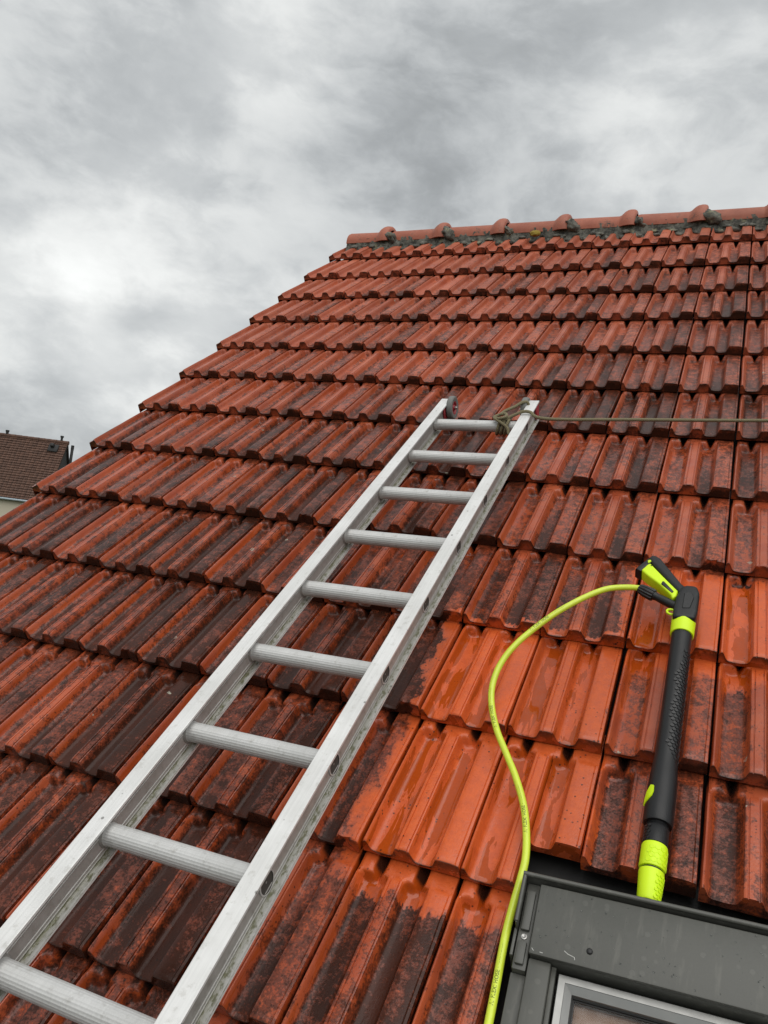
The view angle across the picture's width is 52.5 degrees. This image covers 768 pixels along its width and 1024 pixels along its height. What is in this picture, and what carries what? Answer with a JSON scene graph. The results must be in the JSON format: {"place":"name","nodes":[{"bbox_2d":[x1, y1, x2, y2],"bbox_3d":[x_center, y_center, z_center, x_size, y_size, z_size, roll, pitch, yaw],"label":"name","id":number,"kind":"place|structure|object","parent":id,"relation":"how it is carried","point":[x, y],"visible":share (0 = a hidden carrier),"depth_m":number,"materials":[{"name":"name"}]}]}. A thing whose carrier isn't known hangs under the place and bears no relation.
{"place":"outdoors","nodes":[
{"label":"outdoors","id":0,"kind":"place"},
{"bbox_2d":[0,430,73,516],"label":"house","id":1,"kind":"structure","parent":0,"point":[27,463],"depth_m":54.51,"materials":[{"name":"brown tile"}]},
{"bbox_2d":[0,0,767,461],"label":"sky","id":2,"kind":"structure","parent":0,"point":[170,170],"materials":[{"name":"grey"}]},
{"label":"ground","id":3,"kind":"structure","parent":0,"visible":0},
{"bbox_2d":[0,204,767,1023],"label":"roof","id":4,"kind":"structure","parent":3,"relation":"on","point":[158,552],"depth_m":1.99,"materials":[{"name":"tile"}]},
{"bbox_2d":[0,396,538,1023],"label":"ladder","id":5,"kind":"object","parent":4,"relation":"attached to","point":[34,920],"visible":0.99,"depth_m":1.44,"materials":[{"name":"metal"}]},
{"bbox_2d":[493,400,767,435],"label":"rope","id":6,"kind":"object","parent":5,"relation":"attached to","point":[502,420],"visible":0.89,"depth_m":2.49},
{"bbox_2d":[500,851,767,1023],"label":"roof window","id":7,"kind":"structure","parent":4,"relation":"in","point":[585,948],"depth_m":1.22,"materials":[{"name":"grey metal"}]},
{"bbox_2d":[635,556,699,900],"bbox_3d":[0.551,0.384,1.620,0.152,0.082,0.863,6,37,23],"label":"pressure washer lance","id":8,"kind":"object","parent":4,"relation":"on","point":[674,594],"visible":0.98,"depth_m":1.54,"materials":[{"name":"black plastic"}]},
{"bbox_2d":[484,584,639,1023],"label":"pressure hose","id":9,"kind":"object","parent":8,"relation":"attached to","point":[505,934],"visible":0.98,"depth_m":1.50,"materials":[{"name":"yellow rubber"}]}
]}

